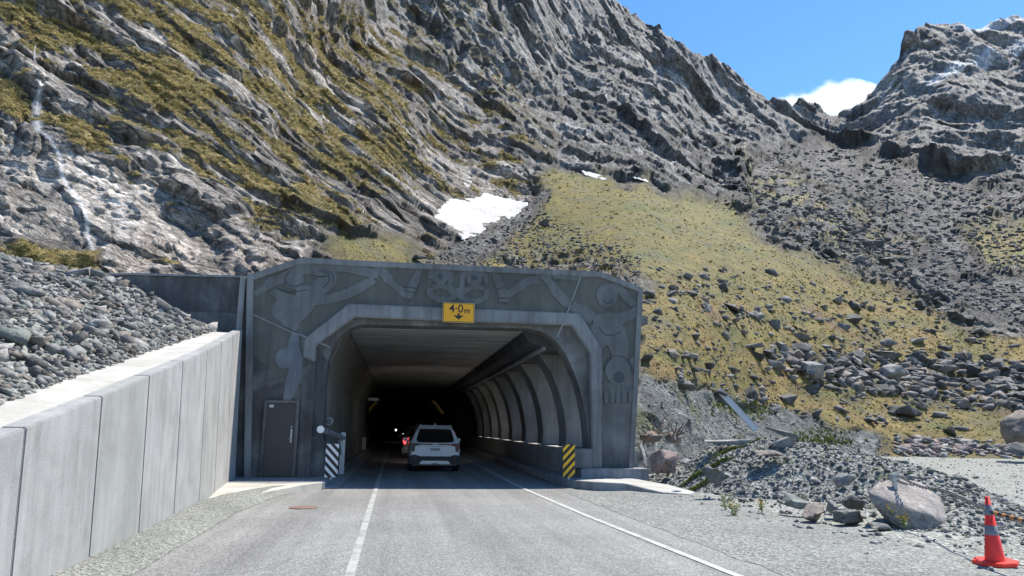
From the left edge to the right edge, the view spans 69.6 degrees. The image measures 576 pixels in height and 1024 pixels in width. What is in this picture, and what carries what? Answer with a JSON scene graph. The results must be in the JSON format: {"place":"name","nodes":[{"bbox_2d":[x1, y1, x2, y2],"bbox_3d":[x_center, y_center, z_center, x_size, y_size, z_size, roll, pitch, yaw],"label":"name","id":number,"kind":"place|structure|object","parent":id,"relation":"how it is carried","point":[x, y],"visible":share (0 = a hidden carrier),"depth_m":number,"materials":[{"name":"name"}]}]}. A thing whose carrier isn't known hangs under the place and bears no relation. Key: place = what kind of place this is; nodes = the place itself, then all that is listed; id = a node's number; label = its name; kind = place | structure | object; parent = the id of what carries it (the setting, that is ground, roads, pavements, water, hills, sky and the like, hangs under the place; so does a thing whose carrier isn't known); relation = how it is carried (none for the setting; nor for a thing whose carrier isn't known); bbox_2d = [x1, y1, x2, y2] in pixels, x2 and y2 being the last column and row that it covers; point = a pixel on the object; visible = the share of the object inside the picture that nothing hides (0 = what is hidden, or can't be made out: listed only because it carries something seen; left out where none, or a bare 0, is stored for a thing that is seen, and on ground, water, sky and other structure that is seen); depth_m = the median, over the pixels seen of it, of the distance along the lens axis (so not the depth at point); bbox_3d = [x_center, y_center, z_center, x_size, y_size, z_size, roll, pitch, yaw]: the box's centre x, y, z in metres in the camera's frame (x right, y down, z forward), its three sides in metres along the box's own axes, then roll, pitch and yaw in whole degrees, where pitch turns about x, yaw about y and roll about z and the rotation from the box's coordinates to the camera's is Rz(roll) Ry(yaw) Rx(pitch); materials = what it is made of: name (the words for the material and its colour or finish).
{"place":"outdoors","nodes":[
{"label":"outdoors","id":0,"kind":"place"},
{"bbox_2d":[0,265,220,402],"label":"rubble bank","id":1,"kind":"structure","parent":0,"point":[36,327],"depth_m":11.26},
{"bbox_2d":[0,348,8,361],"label":"rock","id":2,"kind":"object","parent":1,"relation":"on","point":[4,356],"visible":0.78,"depth_m":9.24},
{"bbox_2d":[13,288,46,296],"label":"rock","id":3,"kind":"object","parent":1,"relation":"on","point":[30,292],"visible":0.66,"depth_m":13.12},
{"bbox_2d":[64,267,90,275],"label":"rock","id":4,"kind":"object","parent":1,"relation":"on","point":[84,271],"visible":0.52,"depth_m":18.85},
{"bbox_2d":[79,342,91,349],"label":"rock","id":5,"kind":"object","parent":1,"relation":"on","point":[85,346],"visible":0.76,"depth_m":11.28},
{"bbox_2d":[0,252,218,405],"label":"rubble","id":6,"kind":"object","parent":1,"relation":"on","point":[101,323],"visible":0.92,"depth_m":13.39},
{"bbox_2d":[0,326,30,345],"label":"rock","id":7,"kind":"object","parent":6,"relation":"on","point":[19,337],"visible":0.79,"depth_m":10.03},
{"bbox_2d":[210,481,322,497],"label":"concrete path","id":8,"kind":"structure","parent":0,"point":[226,488],"depth_m":17.12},
{"bbox_2d":[130,436,782,575],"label":"road","id":9,"kind":"structure","parent":0,"point":[467,518],"depth_m":10.72,"materials":[{"name":"asphalt"}]},
{"bbox_2d":[50,485,295,575],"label":"gravel shoulder","id":10,"kind":"object","parent":9,"relation":"on","point":[135,553],"visible":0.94,"depth_m":9.76},
{"bbox_2d":[289,506,317,508],"bbox_3d":[-3.974,4.182,14.023,0.540,0.012,0.540,2,-11,-8],"label":"manhole cover","id":11,"kind":"object","parent":9,"relation":"on","point":[303,507],"visible":1,"depth_m":13.97,"materials":[{"name":"metal"}]},
{"bbox_2d":[325,445,378,487],"bbox_3d":[-7.539,8.652,37.965,0.360,0.019,40.800,2,-11,-8],"label":"gutter","id":12,"kind":"object","parent":9,"relation":"on","point":[338,481],"visible":1,"depth_m":25.03,"materials":[{"name":"concrete"}]},
{"bbox_2d":[344,446,390,575],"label":"road centre line","id":13,"kind":"object","parent":9,"relation":"on","point":[353,562],"visible":1,"depth_m":10.85,"materials":[{"name":"white paint"}]},
{"bbox_2d":[398,425,418,457],"bbox_3d":[-4.755,7.827,37.838,2.200,1.673,4.385,2,-11,-8],"label":"car","id":14,"kind":"object","parent":9,"relation":"on","point":[409,431],"visible":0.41,"depth_m":35.95,"materials":[{"name":"paint"}]},
{"bbox_2d":[403,424,460,470],"bbox_3d":[-2.988,5.928,27.662,2.200,1.673,4.385,2,-11,-8],"label":"suv","id":15,"kind":"object","parent":9,"relation":"on","point":[433,444],"visible":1,"depth_m":25.67,"materials":[{"name":"white paint"}]},
{"bbox_2d":[460,456,742,575],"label":"road edge line","id":16,"kind":"object","parent":9,"relation":"on","point":[671,549],"visible":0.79,"depth_m":11.03,"materials":[{"name":"white paint"}]},
{"bbox_2d":[0,0,1023,473],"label":"mountain","id":17,"kind":"structure","parent":0,"point":[618,94],"depth_m":94.45,"materials":[{"name":"stone"}]},
{"bbox_2d":[34,86,41,132],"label":"waterfall","id":18,"kind":"structure","parent":17,"relation":"on","point":[37,100],"depth_m":49.72,"materials":[{"name":"grey liquid"}]},
{"bbox_2d":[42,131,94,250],"bbox_3d":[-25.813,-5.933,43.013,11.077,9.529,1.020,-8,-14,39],"label":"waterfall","id":19,"kind":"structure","parent":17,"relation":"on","point":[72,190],"depth_m":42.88,"materials":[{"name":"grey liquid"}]},
{"bbox_2d":[0,0,528,269],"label":"crag shrubs","id":20,"kind":"object","parent":17,"relation":"on","point":[30,34],"visible":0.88,"depth_m":64.04,"materials":[{"name":"green plant"}]},
{"bbox_2d":[435,193,527,240],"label":"snow patch","id":21,"kind":"object","parent":17,"relation":"on","point":[469,218],"visible":0.83,"depth_m":93.84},
{"bbox_2d":[582,170,605,179],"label":"snow patch","id":22,"kind":"object","parent":17,"relation":"on","point":[590,174],"visible":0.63,"depth_m":132.53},
{"bbox_2d":[641,353,652,361],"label":"boulder","id":23,"kind":"object","parent":17,"relation":"on","point":[647,358],"visible":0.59,"depth_m":34.52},
{"bbox_2d":[322,171,1023,445],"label":"grass","id":24,"kind":"structure","parent":17,"relation":"on","point":[767,340],"depth_m":68.36,"materials":[{"name":"green plant"}]},
{"bbox_2d":[667,348,679,358],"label":"boulder","id":25,"kind":"object","parent":17,"relation":"on","point":[673,354],"visible":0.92,"depth_m":37.42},
{"bbox_2d":[678,381,696,390],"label":"boulder","id":26,"kind":"object","parent":17,"relation":"on","point":[689,386],"visible":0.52,"depth_m":35.40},
{"bbox_2d":[700,302,711,312],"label":"boulder","id":27,"kind":"object","parent":17,"relation":"on","point":[706,306],"visible":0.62,"depth_m":53.55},
{"bbox_2d":[422,141,1023,458],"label":"scree","id":28,"kind":"structure","parent":17,"relation":"on","point":[963,446],"depth_m":78.48,"materials":[{"name":"stone"}]},
{"bbox_2d":[719,281,728,291],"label":"boulder","id":29,"kind":"object","parent":17,"relation":"on","point":[723,286],"visible":0.93,"depth_m":64.53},
{"bbox_2d":[725,303,739,312],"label":"boulder","id":30,"kind":"object","parent":17,"relation":"on","point":[733,307],"visible":0.99,"depth_m":58.97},
{"bbox_2d":[719,388,758,431],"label":"steel beam","id":31,"kind":"structure","parent":17,"relation":"on","point":[741,414],"depth_m":40.35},
{"bbox_2d":[744,385,758,400],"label":"boulder","id":32,"kind":"object","parent":17,"relation":"on","point":[751,392],"visible":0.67,"depth_m":46.32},
{"bbox_2d":[745,343,764,347],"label":"boulder","id":33,"kind":"object","parent":17,"relation":"on","point":[756,345],"visible":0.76,"depth_m":53.84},
{"bbox_2d":[752,351,764,361],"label":"boulder","id":34,"kind":"object","parent":17,"relation":"on","point":[760,357],"visible":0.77,"depth_m":53.57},
{"bbox_2d":[767,359,782,371],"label":"boulder","id":35,"kind":"object","parent":17,"relation":"on","point":[776,365],"visible":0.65,"depth_m":54.83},
{"bbox_2d":[769,319,780,329],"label":"boulder","id":36,"kind":"object","parent":17,"relation":"on","point":[775,323],"visible":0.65,"depth_m":63.12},
{"bbox_2d":[765,427,797,440],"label":"culvert edge","id":37,"kind":"object","parent":17,"relation":"on","point":[790,435],"visible":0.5,"depth_m":42.72,"materials":[{"name":"concrete"}]},
{"bbox_2d":[776,342,788,350],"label":"boulder","id":38,"kind":"object","parent":17,"relation":"on","point":[782,346],"visible":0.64,"depth_m":59.38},
{"bbox_2d":[778,394,797,403],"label":"boulder","id":39,"kind":"object","parent":17,"relation":"on","point":[789,398],"visible":0.94,"depth_m":50.76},
{"bbox_2d":[786,355,802,363],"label":"boulder","id":40,"kind":"object","parent":17,"relation":"on","point":[789,359],"visible":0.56,"depth_m":58.21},
{"bbox_2d":[791,342,812,354],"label":"boulder","id":41,"kind":"object","parent":17,"relation":"on","point":[805,348],"visible":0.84,"depth_m":61.64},
{"bbox_2d":[793,332,811,340],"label":"boulder","id":42,"kind":"object","parent":17,"relation":"on","point":[803,337],"visible":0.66,"depth_m":65.52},
{"bbox_2d":[800,361,824,378],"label":"boulder","id":43,"kind":"object","parent":17,"relation":"on","point":[817,368],"visible":0.78,"depth_m":57.79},
{"bbox_2d":[826,349,836,358],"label":"boulder","id":44,"kind":"object","parent":17,"relation":"on","point":[832,352],"visible":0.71,"depth_m":65.56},
{"bbox_2d":[837,322,850,330],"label":"boulder","id":45,"kind":"object","parent":17,"relation":"on","point":[843,326],"visible":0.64,"depth_m":75.28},
{"bbox_2d":[844,314,862,322],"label":"boulder","id":46,"kind":"object","parent":17,"relation":"on","point":[854,318],"visible":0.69,"depth_m":79.18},
{"bbox_2d":[848,300,860,311],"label":"boulder","id":47,"kind":"object","parent":17,"relation":"on","point":[854,305],"visible":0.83,"depth_m":84.46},
{"bbox_2d":[850,356,862,367],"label":"boulder","id":48,"kind":"object","parent":17,"relation":"on","point":[857,362],"visible":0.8,"depth_m":66.75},
{"bbox_2d":[853,350,865,358],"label":"boulder","id":49,"kind":"object","parent":17,"relation":"on","point":[861,353],"visible":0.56,"depth_m":68.61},
{"bbox_2d":[861,240,885,246],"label":"boulder","id":50,"kind":"object","parent":17,"relation":"on","point":[879,243],"visible":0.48,"depth_m":123.52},
{"bbox_2d":[874,372,888,380],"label":"boulder","id":51,"kind":"object","parent":17,"relation":"on","point":[883,377],"visible":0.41,"depth_m":65.51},
{"bbox_2d":[872,351,896,360],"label":"boulder","id":52,"kind":"object","parent":17,"relation":"on","point":[891,355],"visible":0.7,"depth_m":72.63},
{"bbox_2d":[874,384,897,392],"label":"boulder","id":53,"kind":"object","parent":17,"relation":"on","point":[885,386],"visible":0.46,"depth_m":63.82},
{"bbox_2d":[878,257,893,264],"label":"boulder","id":54,"kind":"object","parent":17,"relation":"on","point":[887,261],"visible":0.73,"depth_m":113.05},
{"bbox_2d":[880,379,898,384],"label":"boulder","id":55,"kind":"object","parent":17,"relation":"on","point":[891,382],"visible":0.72,"depth_m":64.56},
{"bbox_2d":[879,364,904,379],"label":"boulder","id":56,"kind":"object","parent":17,"relation":"on","point":[895,371],"visible":0.79,"depth_m":66.01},
{"bbox_2d":[888,405,922,416],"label":"boulder","id":57,"kind":"object","parent":17,"relation":"on","point":[907,410],"visible":0.92,"depth_m":58.30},
{"bbox_2d":[904,351,921,358],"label":"boulder","id":58,"kind":"object","parent":17,"relation":"on","point":[916,354],"visible":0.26,"depth_m":75.02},
{"bbox_2d":[918,387,934,395],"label":"boulder","id":59,"kind":"object","parent":17,"relation":"on","point":[931,391],"visible":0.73,"depth_m":65.36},
{"bbox_2d":[929,370,945,380],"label":"boulder","id":60,"kind":"object","parent":17,"relation":"on","point":[938,376],"visible":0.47,"depth_m":71.44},
{"bbox_2d":[935,351,950,357],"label":"boulder","id":61,"kind":"object","parent":17,"relation":"on","point":[940,354],"visible":0.52,"depth_m":78.44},
{"bbox_2d":[937,365,958,373],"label":"boulder","id":62,"kind":"object","parent":17,"relation":"on","point":[945,369],"visible":0.68,"depth_m":74.39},
{"bbox_2d":[955,350,967,359],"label":"boulder","id":63,"kind":"object","parent":17,"relation":"on","point":[962,354],"visible":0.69,"depth_m":78.57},
{"bbox_2d":[955,397,972,408],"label":"boulder","id":64,"kind":"object","parent":17,"relation":"on","point":[964,403],"visible":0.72,"depth_m":62.82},
{"bbox_2d":[960,209,976,215],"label":"boulder","id":65,"kind":"object","parent":17,"relation":"on","point":[969,212],"visible":1,"depth_m":175.50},
{"bbox_2d":[966,365,983,376],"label":"boulder","id":66,"kind":"object","parent":17,"relation":"on","point":[974,371],"visible":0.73,"depth_m":75.48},
{"bbox_2d":[968,380,984,387],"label":"boulder","id":67,"kind":"object","parent":17,"relation":"on","point":[973,384],"visible":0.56,"depth_m":70.63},
{"bbox_2d":[974,385,995,392],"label":"boulder","id":68,"kind":"object","parent":17,"relation":"on","point":[984,388],"visible":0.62,"depth_m":68.76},
{"bbox_2d":[979,395,993,402],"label":"boulder","id":69,"kind":"object","parent":17,"relation":"on","point":[982,399],"visible":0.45,"depth_m":64.88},
{"bbox_2d":[978,369,999,378],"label":"boulder","id":70,"kind":"object","parent":17,"relation":"on","point":[993,373],"visible":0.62,"depth_m":73.73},
{"bbox_2d":[999,410,1023,443],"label":"boulder","id":71,"kind":"object","parent":17,"relation":"on","point":[1011,428],"visible":1,"depth_m":42.44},
{"bbox_2d":[1005,442,1023,456],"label":"boulder","id":72,"kind":"object","parent":17,"relation":"on","point":[1016,448],"visible":1,"depth_m":40.73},
{"bbox_2d":[578,479,692,493],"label":"concrete path","id":73,"kind":"structure","parent":0,"point":[645,484],"depth_m":19.13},
{"bbox_2d":[369,434,1023,566],"bbox_3d":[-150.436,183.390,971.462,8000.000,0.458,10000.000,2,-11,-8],"label":"ground","id":74,"kind":"structure","parent":0,"point":[1003,483],"depth_m":16.91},
{"bbox_2d":[0,329,241,575],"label":"retaining wall","id":75,"kind":"structure","parent":74,"relation":"on","point":[86,476],"depth_m":8.93,"materials":[{"name":"concrete"}]},
{"bbox_2d":[0,332,226,427],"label":"concrete slab","id":76,"kind":"structure","parent":75,"relation":"on","point":[54,395],"depth_m":9.60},
{"bbox_2d":[227,443,374,489],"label":"kerb","id":77,"kind":"structure","parent":74,"relation":"on","point":[350,461],"depth_m":19.26,"materials":[{"name":"grey concrete"}]},
{"bbox_2d":[324,444,338,478],"bbox_3d":[-4.711,4.533,19.233,0.330,0.910,0.054,2,-11,-8],"label":"marker board","id":78,"kind":"object","parent":77,"relation":"on","point":[331,461],"visible":1,"depth_m":19.21,"materials":[{"name":"metal"}]},
{"bbox_2d":[235,258,648,480],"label":"tunnel gallery","id":79,"kind":"object","parent":74,"relation":"on","point":[539,367],"visible":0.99,"depth_m":21.66,"materials":[{"name":"concrete"}]},
{"bbox_2d":[107,273,240,332],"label":"wing wall","id":80,"kind":"structure","parent":79,"relation":"attached to","point":[208,299],"depth_m":20.25,"materials":[{"name":"concrete"}]},
{"bbox_2d":[259,400,299,476],"bbox_3d":[-6.263,4.053,19.849,0.920,2.020,0.106,2,-11,-8],"label":"steel door","id":81,"kind":"structure","parent":79,"relation":"attached to","point":[279,438],"depth_m":19.84,"materials":[{"name":"metal"}]},
{"bbox_2d":[262,403,296,476],"bbox_3d":[-6.267,4.089,19.866,0.764,1.935,0.042,2,-11,-8],"label":"door leaf","id":82,"kind":"structure","parent":81,"relation":"in","point":[278,449],"depth_m":19.84,"materials":[{"name":"grey paint"}]},
{"bbox_2d":[317,426,345,473],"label":"swing gate","id":83,"kind":"structure","parent":79,"relation":"attached to","point":[341,437],"depth_m":21.23,"materials":[{"name":"metal"}]},
{"bbox_2d":[442,302,474,322],"bbox_3d":[-1.532,0.711,21.094,0.910,0.570,0.084,2,-11,-8],"label":"height sign","id":84,"kind":"object","parent":79,"relation":"attached to","point":[459,312],"visible":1,"depth_m":21.06,"materials":[{"name":"metal"}]},
{"bbox_2d":[460,445,694,494],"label":"kerb","id":85,"kind":"structure","parent":74,"relation":"on","point":[552,476],"depth_m":21.06,"materials":[{"name":"grey concrete"}]},
{"bbox_2d":[563,444,574,478],"bbox_3d":[1.547,4.737,20.061,0.330,0.930,0.054,2,-11,-8],"label":"marker board","id":86,"kind":"object","parent":85,"relation":"on","point":[568,461],"visible":1,"depth_m":20.04,"materials":[{"name":"metal"}]},
{"bbox_2d":[568,491,1023,575],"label":"gravel verge","id":87,"kind":"structure","parent":74,"relation":"on","point":[713,525],"depth_m":10.50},
{"bbox_2d":[718,490,732,509],"bbox_3d":[4.240,4.201,14.574,0.284,0.420,0.226,0,-11,5],"label":"flowering weed","id":88,"kind":"object","parent":87,"relation":"on","point":[724,504],"visible":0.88,"depth_m":14.57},
{"bbox_2d":[727,500,739,515],"bbox_3d":[4.095,4.075,13.586,0.248,0.297,0.251,-2,-11,15],"label":"flowering weed","id":89,"kind":"object","parent":87,"relation":"on","point":[732,510],"visible":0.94,"depth_m":13.60,"materials":[{"name":"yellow plant"}]},
{"bbox_2d":[802,502,823,521],"bbox_3d":[5.261,3.966,12.890,0.545,0.356,0.380,-3,4,-32],"label":"boulder","id":90,"kind":"object","parent":87,"relation":"on","point":[813,511],"visible":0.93,"depth_m":12.81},
{"bbox_2d":[972,496,1018,567],"bbox_3d":[5.870,2.964,8.998,0.466,0.801,0.467,-8,-14,38],"label":"traffic cone","id":91,"kind":"object","parent":87,"relation":"on","point":[994,556],"visible":0.99,"depth_m":8.91,"materials":[{"name":"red plastic"}]},
{"bbox_2d":[990,510,1023,521],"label":"striped pole","id":92,"kind":"object","parent":91,"relation":"attached to","point":[1007,516],"visible":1,"depth_m":8.61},
{"bbox_2d":[631,438,1023,574],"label":"loose stones","id":93,"kind":"object","parent":74,"relation":"on","point":[1000,523],"visible":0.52,"depth_m":16.79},
{"bbox_2d":[649,440,1023,536],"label":"gravel mound","id":94,"kind":"object","parent":74,"relation":"on","point":[799,475],"visible":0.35,"depth_m":17.93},
{"bbox_2d":[639,442,646,466],"bbox_3d":[3.888,4.966,21.896,0.240,0.770,0.324,2,-22,-4],"label":"plank","id":95,"kind":"object","parent":94,"relation":"on","point":[642,451],"visible":1,"depth_m":21.80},
{"bbox_2d":[636,411,676,442],"bbox_3d":[4.497,4.342,22.953,1.349,0.969,0.697,2,-11,-8],"label":"root stump","id":96,"kind":"object","parent":94,"relation":"on","point":[649,436],"visible":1,"depth_m":22.90,"materials":[{"name":"brown wood"}]},
{"bbox_2d":[649,449,678,473],"bbox_3d":[4.255,4.856,20.721,0.841,0.669,0.760,11,-9,-42],"label":"boulder","id":97,"kind":"object","parent":94,"relation":"on","point":[663,461],"visible":1,"depth_m":20.44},
{"bbox_2d":[664,420,690,442],"bbox_3d":[5.206,4.548,23.364,1.133,0.759,0.485,2,-11,-8],"label":"root stump","id":98,"kind":"object","parent":94,"relation":"on","point":[672,438],"visible":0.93,"depth_m":23.32,"materials":[{"name":"grey wood"}]},
{"bbox_2d":[681,458,691,466],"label":"boulder","id":99,"kind":"object","parent":94,"relation":"on","point":[686,462],"visible":1,"depth_m":18.53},
{"bbox_2d":[701,465,723,485],"bbox_3d":[4.633,4.314,17.020,0.612,0.367,0.328,40,-18,-26],"label":"boulder","id":100,"kind":"object","parent":94,"relation":"on","point":[714,476],"visible":1,"depth_m":16.90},
{"bbox_2d":[704,440,752,444],"bbox_3d":[6.224,4.364,20.808,1.759,0.168,0.556,1,-11,-2],"label":"concrete slab","id":101,"kind":"object","parent":94,"relation":"on","point":[731,442],"visible":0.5,"depth_m":20.55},
{"bbox_2d":[753,450,782,455],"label":"boulder","id":102,"kind":"object","parent":94,"relation":"on","point":[766,452],"visible":1,"depth_m":18.68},
{"bbox_2d":[768,437,794,448],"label":"boulder","id":103,"kind":"object","parent":94,"relation":"on","point":[782,443],"visible":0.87,"depth_m":19.40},
{"bbox_2d":[781,493,810,509],"bbox_3d":[5.365,4.043,13.926,0.527,0.173,0.456,6,7,4],"label":"boulder","id":104,"kind":"object","parent":94,"relation":"on","point":[794,501],"visible":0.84,"depth_m":13.83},
{"bbox_2d":[826,500,838,513],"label":"boulder","id":105,"kind":"object","parent":94,"relation":"on","point":[831,506],"visible":0.91,"depth_m":13.40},
{"bbox_2d":[833,472,856,488],"bbox_3d":[7.022,4.080,15.617,0.478,0.327,0.656,-9,-14,41],"label":"boulder","id":106,"kind":"object","parent":94,"relation":"on","point":[841,479],"visible":1,"depth_m":15.43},
{"bbox_2d":[841,495,863,510],"bbox_3d":[6.284,3.989,13.623,0.449,0.221,0.327,28,-35,-14],"label":"boulder","id":107,"kind":"object","parent":94,"relation":"on","point":[851,502],"visible":0.99,"depth_m":13.54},
{"bbox_2d":[868,479,947,529],"bbox_3d":[7.124,3.922,13.090,1.172,1.042,2.474,-6,-12,30],"label":"boulder","id":108,"kind":"object","parent":94,"relation":"on","point":[922,509],"visible":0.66,"depth_m":12.32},
{"bbox_2d":[888,474,899,488],"bbox_3d":[6.618,3.375,12.732,0.150,0.310,0.100,2,-11,-8],"label":"chain bracket","id":109,"kind":"object","parent":108,"relation":"attached to","point":[893,478],"visible":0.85,"depth_m":12.71,"materials":[{"name":"metal"}]},
{"bbox_2d":[898,475,984,510],"bbox_3d":[6.364,2.995,10.855,0.232,0.250,3.798,-2,-11,12],"label":"chain","id":110,"kind":"object","parent":109,"relation":"attached to","point":[981,507],"visible":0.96,"depth_m":10.86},
{"bbox_2d":[833,509,863,524],"bbox_3d":[5.796,3.947,12.634,0.632,0.266,0.350,16,-21,-17],"label":"boulder","id":111,"kind":"object","parent":74,"relation":"on","point":[848,516],"visible":0.95,"depth_m":12.52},
{"bbox_2d":[678,396,1021,536],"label":"green tufts","id":112,"kind":"object","parent":74,"relation":"on","point":[715,464],"visible":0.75,"depth_m":43.19,"materials":[{"name":"green plant"}]},
{"bbox_2d":[867,521,892,530],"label":"boulder","id":113,"kind":"object","parent":74,"relation":"on","point":[879,526],"visible":1,"depth_m":11.83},
{"bbox_2d":[895,514,909,529],"bbox_3d":[6.415,3.823,12.008,0.252,0.270,0.191,2,-11,-8],"label":"flowering weed","id":114,"kind":"object","parent":74,"relation":"on","point":[903,522],"visible":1,"depth_m":11.99,"materials":[{"name":"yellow plant"}]},
{"bbox_2d":[616,0,1023,115],"label":"sky","id":115,"kind":"structure","parent":0,"point":[832,54],"materials":[{"name":"blue"}]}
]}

